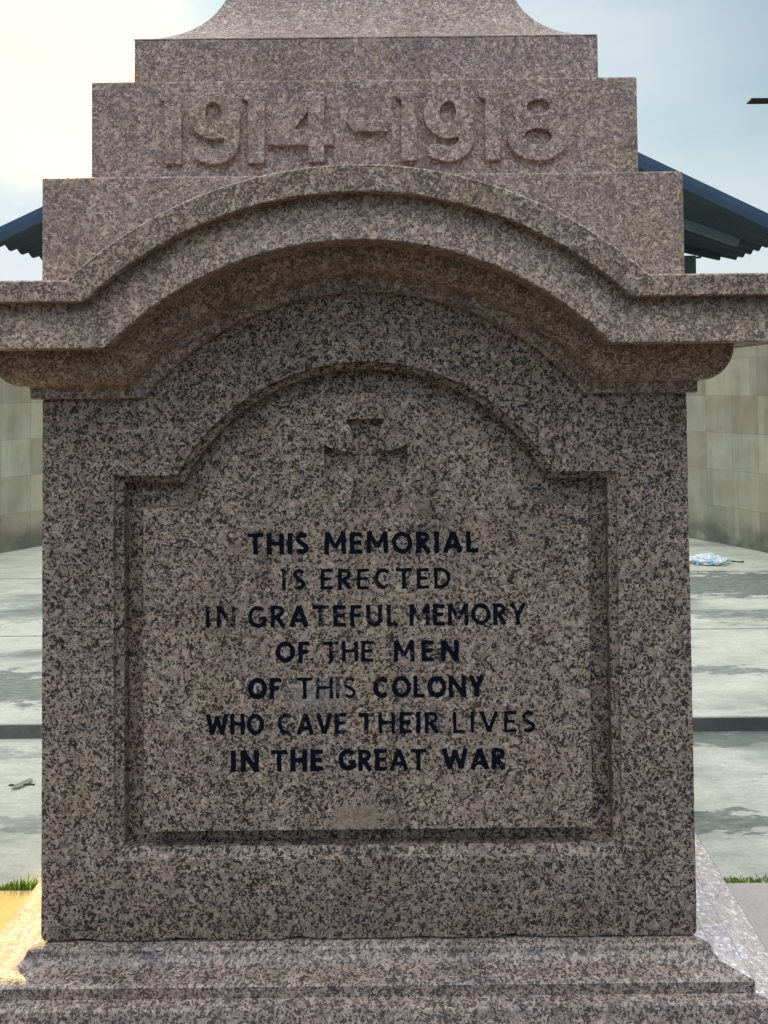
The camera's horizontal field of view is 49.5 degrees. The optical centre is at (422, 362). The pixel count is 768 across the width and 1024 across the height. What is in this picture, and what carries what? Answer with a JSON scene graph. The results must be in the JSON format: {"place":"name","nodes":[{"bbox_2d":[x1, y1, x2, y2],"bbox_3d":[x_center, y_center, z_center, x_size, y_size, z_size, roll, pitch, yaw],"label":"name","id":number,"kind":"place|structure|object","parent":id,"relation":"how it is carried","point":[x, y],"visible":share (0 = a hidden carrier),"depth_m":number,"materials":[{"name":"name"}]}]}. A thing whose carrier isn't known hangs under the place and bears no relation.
{"place":"outdoors","nodes":[
{"label":"outdoors","id":0,"kind":"place"},
{"bbox_2d":[0,344,767,552],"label":"curved wall","id":1,"kind":"structure","parent":0,"point":[727,434],"depth_m":7.99,"materials":[{"name":"concrete"}]},
{"bbox_2d":[0,538,767,724],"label":"terrace","id":2,"kind":"structure","parent":0,"point":[729,629],"depth_m":5.15,"materials":[{"name":"concrete"}]},
{"bbox_2d":[0,717,767,738],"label":"step riser","id":3,"kind":"object","parent":2,"relation":"attached to","point":[699,725],"visible":0.17,"depth_m":3.84,"materials":[{"name":"grey concrete"}]},
{"bbox_2d":[689,553,731,565],"bbox_3d":[2.447,1.673,7.111,0.386,0.084,0.224,-1,-2,14],"label":"plastic bag","id":4,"kind":"object","parent":2,"relation":"on","point":[710,559],"visible":0.98,"depth_m":7.06,"materials":[{"name":"white plastic"}]},
{"bbox_2d":[746,98,767,103],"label":"street lamp","id":5,"kind":"object","parent":2,"relation":"on","point":[758,101],"visible":1,"depth_m":12.00,"materials":[{"name":"metal"}]},
{"bbox_2d":[0,731,767,890],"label":"pavement","id":6,"kind":"structure","parent":0,"point":[731,798],"depth_m":3.20,"materials":[{"name":"concrete"}]},
{"bbox_2d":[8,778,34,788],"bbox_3d":[-1.630,1.714,3.385,0.094,0.010,0.060,0,-2,-32],"label":"fallen leaf","id":7,"kind":"object","parent":6,"relation":"on","point":[24,782],"visible":1,"depth_m":3.39,"materials":[{"name":"grey plant"}]},
{"bbox_2d":[0,874,767,890],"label":"grass","id":8,"kind":"structure","parent":0,"point":[23,885],"depth_m":2.68,"materials":[{"name":"green plant"}]},
{"bbox_2d":[0,0,767,280],"label":"sky","id":9,"kind":"structure","parent":0,"point":[696,65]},
{"bbox_2d":[727,883,767,949],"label":"slab","id":10,"kind":"structure","parent":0,"point":[752,899],"depth_m":2.56,"materials":[{"name":"concrete"}]},
{"bbox_2d":[0,0,767,1023],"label":"war memorial","id":11,"kind":"object","parent":10,"relation":"on","point":[360,358],"visible":1,"depth_m":1.90,"materials":[{"name":"stone"}]},
{"label":"ground","id":12,"kind":"structure","parent":0,"visible":0},
{"bbox_2d":[0,891,31,931],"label":"slab","id":13,"kind":"structure","parent":12,"relation":"on","point":[11,902],"depth_m":2.59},
{"bbox_2d":[0,152,767,273],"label":"canopy roof","id":14,"kind":"structure","parent":12,"relation":"on","point":[718,224],"depth_m":14.79,"materials":[{"name":"blue metal"}]}
]}

